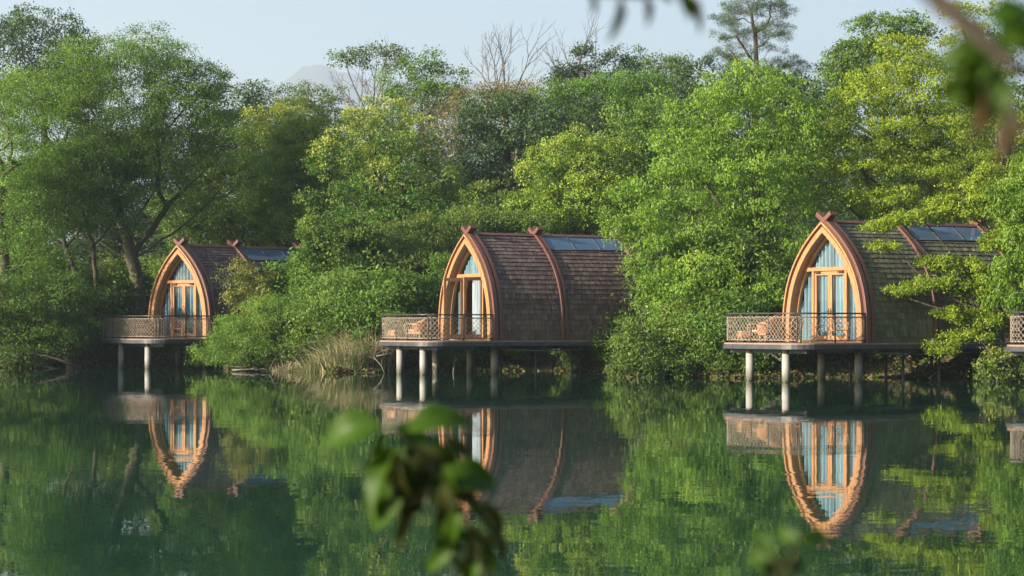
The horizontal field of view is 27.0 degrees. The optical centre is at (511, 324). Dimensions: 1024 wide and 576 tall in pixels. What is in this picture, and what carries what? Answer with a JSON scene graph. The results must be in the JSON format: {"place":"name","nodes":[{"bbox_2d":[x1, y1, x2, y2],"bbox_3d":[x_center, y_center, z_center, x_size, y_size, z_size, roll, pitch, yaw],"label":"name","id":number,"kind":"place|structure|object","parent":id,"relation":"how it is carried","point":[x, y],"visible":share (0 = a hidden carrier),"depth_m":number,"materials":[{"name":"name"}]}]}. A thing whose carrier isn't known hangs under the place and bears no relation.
{"place":"outdoors","nodes":[
{"label":"outdoors","id":0,"kind":"place"},
{"bbox_2d":[324,403,505,575],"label":"branch","id":1,"kind":"object","parent":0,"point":[423,474],"visible":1,"depth_m":2.50,"materials":[{"name":"green plant"}]},
{"bbox_2d":[56,65,894,271],"bbox_3d":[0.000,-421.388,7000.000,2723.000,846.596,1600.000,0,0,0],"label":"mountain","id":2,"kind":"structure","parent":0,"point":[319,74],"depth_m":6779.51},
{"bbox_2d":[0,366,1023,575],"bbox_3d":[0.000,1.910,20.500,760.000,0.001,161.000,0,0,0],"label":"water","id":3,"kind":"structure","parent":0,"point":[158,471],"depth_m":27.49,"materials":[{"name":"green liquid"}]},
{"bbox_2d":[0,0,1023,243],"label":"sky","id":4,"kind":"structure","parent":0,"point":[271,40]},
{"bbox_2d":[5,344,1023,378],"bbox_3d":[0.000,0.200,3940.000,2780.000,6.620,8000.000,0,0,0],"label":"ground","id":5,"kind":"structure","parent":0,"point":[963,363],"depth_m":78.77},
{"bbox_2d":[0,62,87,365],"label":"broadleaf tree","id":6,"kind":"object","parent":5,"relation":"on","point":[5,261],"visible":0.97,"depth_m":93.61,"materials":[{"name":"green plant"}]},
{"bbox_2d":[6,316,82,367],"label":"bank shrub","id":7,"kind":"object","parent":5,"relation":"on","point":[49,360],"visible":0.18,"depth_m":93.25,"materials":[{"name":"green plant"}]},
{"bbox_2d":[9,239,102,336],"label":"bank shrub","id":8,"kind":"object","parent":5,"relation":"on","point":[37,265],"visible":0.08,"depth_m":98.06,"materials":[{"name":"green plant"}]},
{"bbox_2d":[5,153,107,268],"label":"woodland tree","id":9,"kind":"object","parent":5,"relation":"on","point":[37,227],"visible":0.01,"depth_m":111.02,"materials":[{"name":"green plant"}]},
{"bbox_2d":[0,263,114,368],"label":"shrub","id":10,"kind":"object","parent":5,"relation":"on","point":[41,303],"visible":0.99,"depth_m":91.67,"materials":[{"name":"green plant"}]},
{"bbox_2d":[0,0,123,151],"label":"broadleaf tree","id":11,"kind":"object","parent":5,"relation":"on","point":[14,31],"visible":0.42,"depth_m":122.67,"materials":[{"name":"green plant"}]},
{"bbox_2d":[5,141,148,362],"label":"slender tree","id":12,"kind":"object","parent":5,"relation":"on","point":[57,187],"visible":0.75,"depth_m":96.49,"materials":[{"name":"green plant"}]},
{"bbox_2d":[45,232,117,277],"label":"woodland tree","id":13,"kind":"object","parent":5,"relation":"on","point":[78,247],"visible":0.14,"depth_m":108.79,"materials":[{"name":"green plant"}]},
{"bbox_2d":[18,146,148,277],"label":"woodland tree","id":14,"kind":"object","parent":5,"relation":"on","point":[115,239],"visible":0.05,"depth_m":114.94,"materials":[{"name":"green plant"}]},
{"bbox_2d":[27,128,152,362],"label":"slender tree","id":15,"kind":"object","parent":5,"relation":"on","point":[109,169],"visible":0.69,"depth_m":97.55,"materials":[{"name":"green plant"}]},
{"bbox_2d":[63,249,156,337],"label":"bank shrub","id":16,"kind":"object","parent":5,"relation":"on","point":[112,276],"visible":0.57,"depth_m":99.30,"materials":[{"name":"green plant"}]},
{"bbox_2d":[80,312,143,363],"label":"bank shrub","id":17,"kind":"object","parent":5,"relation":"on","point":[110,354],"visible":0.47,"depth_m":97.94,"materials":[{"name":"green plant"}]},
{"bbox_2d":[62,129,209,263],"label":"woodland tree","id":18,"kind":"object","parent":5,"relation":"on","point":[144,215],"visible":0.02,"depth_m":117.43,"materials":[{"name":"green plant"}]},
{"bbox_2d":[0,20,279,359],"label":"spreading tree","id":19,"kind":"object","parent":5,"relation":"on","point":[155,110],"visible":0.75,"depth_m":98.65,"materials":[{"name":"green plant"}]},
{"bbox_2d":[97,116,255,289],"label":"woodland tree","id":20,"kind":"object","parent":5,"relation":"on","point":[151,241],"visible":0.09,"depth_m":113.84,"materials":[{"name":"green plant"}]},
{"bbox_2d":[100,237,301,368],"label":"lakeside cabin","id":21,"kind":"object","parent":5,"relation":"on","point":[186,290],"visible":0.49,"depth_m":94.35,"materials":[{"name":"brown wood"}]},
{"bbox_2d":[138,173,284,270],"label":"woodland tree","id":22,"kind":"object","parent":5,"relation":"on","point":[213,217],"visible":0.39,"depth_m":105.48,"materials":[{"name":"green plant"}]},
{"bbox_2d":[160,78,278,242],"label":"broadleaf tree","id":23,"kind":"object","parent":5,"relation":"on","point":[244,94],"visible":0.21,"depth_m":111.38,"materials":[{"name":"green plant"}]},
{"bbox_2d":[159,157,311,254],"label":"broadleaf tree","id":24,"kind":"object","parent":5,"relation":"on","point":[241,215],"visible":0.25,"depth_m":106.89,"materials":[{"name":"green plant"}]},
{"bbox_2d":[202,303,281,369],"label":"shrub","id":25,"kind":"object","parent":5,"relation":"on","point":[223,319],"visible":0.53,"depth_m":88.06,"materials":[{"name":"green plant"}]},
{"bbox_2d":[210,253,280,320],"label":"shrub","id":26,"kind":"object","parent":5,"relation":"on","point":[241,286],"visible":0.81,"depth_m":90.21,"materials":[{"name":"green plant"}]},
{"bbox_2d":[184,290,313,370],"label":"feathery shrub","id":27,"kind":"object","parent":5,"relation":"on","point":[218,353],"visible":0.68,"depth_m":87.47,"materials":[{"name":"green plant"}]},
{"bbox_2d":[224,315,299,370],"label":"bank shrub","id":28,"kind":"object","parent":5,"relation":"on","point":[266,357],"visible":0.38,"depth_m":87.81,"materials":[{"name":"green plant"}]},
{"bbox_2d":[244,78,296,126],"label":"broadleaf tree","id":29,"kind":"object","parent":5,"relation":"on","point":[271,95],"visible":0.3,"depth_m":127.63,"materials":[{"name":"green plant"}]},
{"bbox_2d":[231,91,327,246],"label":"camphor tree","id":30,"kind":"object","parent":5,"relation":"on","point":[280,108],"visible":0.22,"depth_m":106.42,"materials":[{"name":"green plant"}]},
{"bbox_2d":[250,243,326,298],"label":"bank shrub","id":31,"kind":"object","parent":5,"relation":"on","point":[278,283],"visible":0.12,"depth_m":90.71,"materials":[{"name":"green plant"}]},
{"bbox_2d":[262,291,346,363],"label":"bank shrub","id":32,"kind":"object","parent":5,"relation":"on","point":[305,342],"visible":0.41,"depth_m":86.80,"materials":[{"name":"green plant"}]},
{"bbox_2d":[246,106,366,244],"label":"camphor tree","id":33,"kind":"object","parent":5,"relation":"on","point":[300,138],"visible":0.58,"depth_m":102.02,"materials":[{"name":"green plant"}]},
{"bbox_2d":[267,343,352,371],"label":"reed clump","id":34,"kind":"object","parent":5,"relation":"on","point":[312,366],"visible":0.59,"depth_m":84.97,"materials":[{"name":"green plant"}]},
{"bbox_2d":[271,79,364,134],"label":"broadleaf tree","id":35,"kind":"object","parent":5,"relation":"on","point":[328,100],"visible":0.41,"depth_m":125.50,"materials":[{"name":"green plant"}]},
{"bbox_2d":[275,264,381,350],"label":"bank shrub","id":36,"kind":"object","parent":5,"relation":"on","point":[328,293],"visible":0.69,"depth_m":86.32,"materials":[{"name":"green plant"}]},
{"bbox_2d":[273,212,390,311],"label":"camphor tree","id":37,"kind":"object","parent":5,"relation":"on","point":[342,238],"visible":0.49,"depth_m":89.36,"materials":[{"name":"green plant"}]},
{"bbox_2d":[273,331,410,372],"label":"reed clump","id":38,"kind":"object","parent":5,"relation":"on","point":[355,362],"visible":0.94,"depth_m":84.48,"materials":[{"name":"green plant"}]},
{"bbox_2d":[291,217,428,283],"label":"bank shrub","id":39,"kind":"object","parent":5,"relation":"on","point":[396,255],"visible":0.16,"depth_m":89.59,"materials":[{"name":"green plant"}]},
{"bbox_2d":[307,321,413,371],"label":"reed clump","id":40,"kind":"object","parent":5,"relation":"on","point":[386,362],"visible":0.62,"depth_m":85.01,"materials":[{"name":"green plant"}]},
{"bbox_2d":[324,32,417,141],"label":"umbrella tree","id":41,"kind":"object","parent":5,"relation":"on","point":[384,53],"visible":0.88,"depth_m":121.94,"materials":[{"name":"green plant"}]},
{"bbox_2d":[292,108,451,246],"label":"woodland tree","id":42,"kind":"object","parent":5,"relation":"on","point":[344,138],"visible":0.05,"depth_m":114.89,"materials":[{"name":"green plant"}]},
{"bbox_2d":[311,284,435,360],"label":"bank shrub","id":43,"kind":"object","parent":5,"relation":"on","point":[377,300],"visible":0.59,"depth_m":85.41,"materials":[{"name":"green plant"}]},
{"bbox_2d":[292,92,474,256],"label":"camphor tree","id":44,"kind":"object","parent":5,"relation":"on","point":[390,207],"visible":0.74,"depth_m":97.40,"materials":[{"name":"green plant"}]},
{"bbox_2d":[349,262,441,339],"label":"bank shrub","id":45,"kind":"object","parent":5,"relation":"on","point":[405,283],"visible":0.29,"depth_m":86.76,"materials":[{"name":"green plant"}]},
{"bbox_2d":[358,237,450,277],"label":"shrub","id":46,"kind":"object","parent":5,"relation":"on","point":[420,253],"visible":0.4,"depth_m":90.46,"materials":[{"name":"green plant"}]},
{"bbox_2d":[330,98,504,241],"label":"woodland tree","id":47,"kind":"object","parent":5,"relation":"on","point":[419,183],"visible":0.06,"depth_m":115.33,"materials":[{"name":"green plant"}]},
{"bbox_2d":[372,44,475,153],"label":"broadleaf tree","id":48,"kind":"object","parent":5,"relation":"on","point":[436,88],"visible":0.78,"depth_m":120.60,"materials":[{"name":"green plant"}]},
{"bbox_2d":[405,305,444,365],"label":"bank shrub","id":49,"kind":"object","parent":5,"relation":"on","point":[417,357],"visible":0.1,"depth_m":87.52,"materials":[{"name":"green plant"}]},
{"bbox_2d":[410,251,451,312],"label":"shrub","id":50,"kind":"object","parent":5,"relation":"on","point":[440,261],"visible":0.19,"depth_m":88.57,"materials":[{"name":"green plant"}]},
{"bbox_2d":[379,205,483,267],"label":"shrub","id":51,"kind":"object","parent":5,"relation":"on","point":[406,227],"visible":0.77,"depth_m":92.43,"materials":[{"name":"green plant"}]},
{"bbox_2d":[401,88,479,248],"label":"twiggy tree","id":52,"kind":"object","parent":5,"relation":"on","point":[447,138],"visible":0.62,"depth_m":109.80,"materials":[{"name":"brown plant"}]},
{"bbox_2d":[430,327,498,367],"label":"bank shrub","id":53,"kind":"object","parent":5,"relation":"on","point":[460,360],"visible":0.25,"depth_m":87.32,"materials":[{"name":"green plant"}]},
{"bbox_2d":[424,74,555,185],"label":"broadleaf tree","id":54,"kind":"object","parent":5,"relation":"on","point":[467,92],"visible":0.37,"depth_m":115.31,"materials":[{"name":"green plant"}]},
{"bbox_2d":[426,175,556,234],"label":"broadleaf tree","id":55,"kind":"object","parent":5,"relation":"on","point":[491,197],"visible":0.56,"depth_m":97.28,"materials":[{"name":"green plant"}]},
{"bbox_2d":[422,140,570,206],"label":"broadleaf tree","id":56,"kind":"object","parent":5,"relation":"on","point":[474,175],"visible":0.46,"depth_m":105.33,"materials":[{"name":"green plant"}]},
{"bbox_2d":[435,200,569,234],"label":"shrub","id":57,"kind":"object","parent":5,"relation":"on","point":[514,220],"visible":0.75,"depth_m":95.25,"materials":[{"name":"green plant"}]},
{"bbox_2d":[437,87,571,232],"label":"broadleaf tree","id":58,"kind":"object","parent":5,"relation":"on","point":[506,138],"visible":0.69,"depth_m":111.00,"materials":[{"name":"green plant"}]},
{"bbox_2d":[460,19,556,228],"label":"bare tree","id":59,"kind":"object","parent":5,"relation":"on","point":[502,64],"visible":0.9,"depth_m":119.99,"materials":[{"name":"brown plant"}]},
{"bbox_2d":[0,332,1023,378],"bbox_3d":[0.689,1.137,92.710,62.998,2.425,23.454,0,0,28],"label":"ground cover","id":60,"kind":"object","parent":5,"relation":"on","point":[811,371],"visible":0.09,"depth_m":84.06,"materials":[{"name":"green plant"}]},
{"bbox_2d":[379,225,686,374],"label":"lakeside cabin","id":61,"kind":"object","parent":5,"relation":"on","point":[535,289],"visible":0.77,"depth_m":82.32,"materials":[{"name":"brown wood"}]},
{"bbox_2d":[443,278,462,337],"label":"door","id":62,"kind":"structure","parent":61,"relation":"in","point":[460,335],"depth_m":83.05,"materials":[{"name":"brown wood"}]},
{"bbox_2d":[463,277,481,337],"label":"door","id":63,"kind":"structure","parent":61,"relation":"in","point":[464,278],"depth_m":81.54,"materials":[{"name":"brown wood"}]},
{"bbox_2d":[549,348,598,370],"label":"bank shrub","id":64,"kind":"object","parent":5,"relation":"on","point":[586,357],"visible":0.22,"depth_m":86.96,"materials":[{"name":"green plant"}]},
{"bbox_2d":[537,11,621,224],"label":"bare tree","id":65,"kind":"object","parent":5,"relation":"on","point":[584,51],"visible":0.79,"depth_m":118.54,"materials":[{"name":"plant"}]},
{"bbox_2d":[499,121,663,234],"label":"camphor tree","id":66,"kind":"object","parent":5,"relation":"on","point":[583,185],"visible":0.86,"depth_m":96.28,"materials":[{"name":"green plant"}]},
{"bbox_2d":[516,95,663,188],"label":"broadleaf tree","id":67,"kind":"object","parent":5,"relation":"on","point":[597,106],"visible":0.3,"depth_m":109.10,"materials":[{"name":"green plant"}]},
{"bbox_2d":[512,150,697,234],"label":"broadleaf tree","id":68,"kind":"object","parent":5,"relation":"on","point":[578,228],"visible":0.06,"depth_m":103.29,"materials":[{"name":"green plant"}]},
{"bbox_2d":[514,64,699,138],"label":"broadleaf tree","id":69,"kind":"object","parent":5,"relation":"on","point":[608,87],"visible":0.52,"depth_m":112.70,"materials":[{"name":"green plant"}]},
{"bbox_2d":[585,309,638,364],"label":"bank shrub","id":70,"kind":"object","parent":5,"relation":"on","point":[602,353],"visible":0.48,"depth_m":82.79,"materials":[{"name":"green plant"}]},
{"bbox_2d":[589,43,665,139],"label":"broadleaf tree","id":71,"kind":"object","parent":5,"relation":"on","point":[630,61],"visible":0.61,"depth_m":119.63,"materials":[{"name":"green plant"}]},
{"bbox_2d":[595,83,704,218],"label":"slender tree","id":72,"kind":"object","parent":5,"relation":"on","point":[644,123],"visible":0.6,"depth_m":97.46,"materials":[{"name":"green plant"}]},
{"bbox_2d":[601,310,701,377],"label":"shrub","id":73,"kind":"object","parent":5,"relation":"on","point":[638,355],"visible":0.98,"depth_m":76.30,"materials":[{"name":"green plant"}]},
{"bbox_2d":[621,49,696,166],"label":"broadleaf tree","id":74,"kind":"object","parent":5,"relation":"on","point":[670,60],"visible":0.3,"depth_m":118.62,"materials":[{"name":"green plant"}]},
{"bbox_2d":[611,227,746,334],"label":"bank shrub","id":75,"kind":"object","parent":5,"relation":"on","point":[685,248],"visible":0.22,"depth_m":80.43,"materials":[{"name":"green plant"}]},
{"bbox_2d":[643,290,714,367],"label":"bank shrub","id":76,"kind":"object","parent":5,"relation":"on","point":[677,312],"visible":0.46,"depth_m":77.42,"materials":[{"name":"green plant"}]},
{"bbox_2d":[652,313,715,349],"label":"shrub","id":77,"kind":"object","parent":5,"relation":"on","point":[660,325],"visible":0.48,"depth_m":77.03,"materials":[{"name":"green plant"}]},
{"bbox_2d":[626,175,750,242],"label":"woodland tree","id":78,"kind":"object","parent":5,"relation":"on","point":[698,213],"visible":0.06,"depth_m":95.37,"materials":[{"name":"green plant"}]},
{"bbox_2d":[661,307,738,372],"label":"bank shrub","id":79,"kind":"object","parent":5,"relation":"on","point":[698,350],"visible":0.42,"depth_m":76.64,"materials":[{"name":"green plant"}]},
{"bbox_2d":[628,247,784,332],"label":"catkin tree","id":80,"kind":"object","parent":5,"relation":"on","point":[700,278],"visible":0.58,"depth_m":78.55,"materials":[{"name":"green plant"}]},
{"bbox_2d":[649,55,763,235],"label":"broadleaf tree","id":81,"kind":"object","parent":5,"relation":"on","point":[684,77],"visible":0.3,"depth_m":109.24,"materials":[{"name":"green plant"}]},
{"bbox_2d":[661,323,761,377],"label":"shrub","id":82,"kind":"object","parent":5,"relation":"on","point":[722,366],"visible":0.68,"depth_m":76.42,"materials":[{"name":"green plant"}]},
{"bbox_2d":[589,54,838,291],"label":"catkin tree","id":83,"kind":"object","parent":5,"relation":"on","point":[753,181],"visible":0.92,"depth_m":80.83,"materials":[{"name":"green plant"}]},
{"bbox_2d":[645,127,793,245],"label":"woodland tree","id":84,"kind":"object","parent":5,"relation":"on","point":[762,192],"visible":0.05,"depth_m":104.93,"materials":[{"name":"green plant"}]},
{"bbox_2d":[685,285,811,374],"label":"bank shrub","id":85,"kind":"object","parent":5,"relation":"on","point":[725,301],"visible":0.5,"depth_m":76.30,"materials":[{"name":"green plant"}]},
{"bbox_2d":[707,0,800,133],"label":"pine tree","id":86,"kind":"object","parent":5,"relation":"on","point":[755,30],"visible":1,"depth_m":117.81,"materials":[{"name":"green plant"}]},
{"bbox_2d":[707,224,809,295],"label":"bank shrub","id":87,"kind":"object","parent":5,"relation":"on","point":[777,269],"visible":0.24,"depth_m":80.44,"materials":[{"name":"green plant"}]},
{"bbox_2d":[703,48,813,203],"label":"pine tree","id":88,"kind":"object","parent":5,"relation":"on","point":[783,62],"visible":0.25,"depth_m":120.59,"materials":[{"name":"green plant"}]},
{"bbox_2d":[741,276,786,333],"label":"bank shrub","id":89,"kind":"object","parent":5,"relation":"on","point":[777,302],"visible":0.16,"depth_m":78.22,"materials":[{"name":"green plant"}]},
{"bbox_2d":[746,527,832,575],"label":"sapling","id":90,"kind":"object","parent":5,"relation":"on","point":[815,538],"visible":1,"depth_m":1.71,"materials":[{"name":"green plant"}]},
{"bbox_2d":[734,60,863,236],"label":"broadleaf tree","id":91,"kind":"object","parent":5,"relation":"on","point":[824,82],"visible":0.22,"depth_m":107.81,"materials":[{"name":"green plant"}]},
{"bbox_2d":[735,115,873,261],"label":"woodland tree","id":92,"kind":"object","parent":5,"relation":"on","point":[810,173],"visible":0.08,"depth_m":103.23,"materials":[{"name":"green plant"}]},
{"bbox_2d":[591,0,1023,164],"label":"overhanging tree","id":93,"kind":"object","parent":5,"relation":"on","point":[979,85],"visible":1,"depth_m":1.35,"materials":[{"name":"green plant"}]},
{"bbox_2d":[777,201,854,246],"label":"woodland tree","id":94,"kind":"object","parent":5,"relation":"on","point":[816,221],"visible":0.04,"depth_m":92.19,"materials":[{"name":"green plant"}]},
{"bbox_2d":[746,91,902,232],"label":"woodland tree","id":95,"kind":"object","parent":5,"relation":"on","point":[820,152],"visible":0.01,"depth_m":108.76,"materials":[{"name":"green plant"}]},
{"bbox_2d":[794,126,938,237],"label":"woodland tree","id":96,"kind":"object","parent":5,"relation":"on","point":[876,179],"visible":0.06,"depth_m":98.89,"materials":[{"name":"green plant"}]},
{"bbox_2d":[723,211,1023,381],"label":"lakeside cabin","id":97,"kind":"object","parent":5,"relation":"on","point":[841,271],"visible":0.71,"depth_m":72.16,"materials":[{"name":"brown wood"}]},
{"bbox_2d":[797,237,827,339],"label":"window frame","id":98,"kind":"structure","parent":97,"relation":"in","point":[825,240],"depth_m":73.84,"materials":[{"name":"brown wood"}]},
{"bbox_2d":[815,271,829,339],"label":"door","id":99,"kind":"structure","parent":97,"relation":"in","point":[828,272],"depth_m":73.16,"materials":[{"name":"brown wood"}]},
{"bbox_2d":[810,8,946,195],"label":"broadleaf tree","id":100,"kind":"object","parent":5,"relation":"on","point":[850,62],"visible":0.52,"depth_m":103.22,"materials":[{"name":"green plant"}]},
{"bbox_2d":[803,29,1022,223],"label":"yellow green tree","id":101,"kind":"object","parent":5,"relation":"on","point":[941,170],"visible":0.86,"depth_m":81.34,"materials":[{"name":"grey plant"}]},
{"bbox_2d":[854,160,1023,381],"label":"yellow green tree","id":102,"kind":"object","parent":5,"relation":"on","point":[987,318],"visible":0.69,"depth_m":70.88,"materials":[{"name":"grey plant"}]},
{"bbox_2d":[889,96,1018,224],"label":"woodland tree","id":103,"kind":"object","parent":5,"relation":"on","point":[954,183],"visible":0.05,"depth_m":97.81,"materials":[{"name":"green plant"}]},
{"bbox_2d":[933,0,1023,218],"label":"yellow green tree","id":104,"kind":"object","parent":5,"relation":"on","point":[990,156],"visible":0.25,"depth_m":77.47,"materials":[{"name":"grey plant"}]},
{"bbox_2d":[958,149,1023,317],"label":"broadleaf tree","id":105,"kind":"object","parent":5,"relation":"on","point":[1010,299],"visible":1,"depth_m":67.74,"materials":[{"name":"green plant"}]},
{"bbox_2d":[965,340,1023,381],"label":"shrub","id":106,"kind":"object","parent":5,"relation":"on","point":[992,365],"visible":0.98,"depth_m":70.58,"materials":[{"name":"green plant"}]},
{"bbox_2d":[1006,311,1023,355],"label":"lakeside cabin","id":107,"kind":"object","parent":5,"relation":"on","point":[1017,349],"visible":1,"depth_m":64.48,"materials":[{"name":"brown wood"}]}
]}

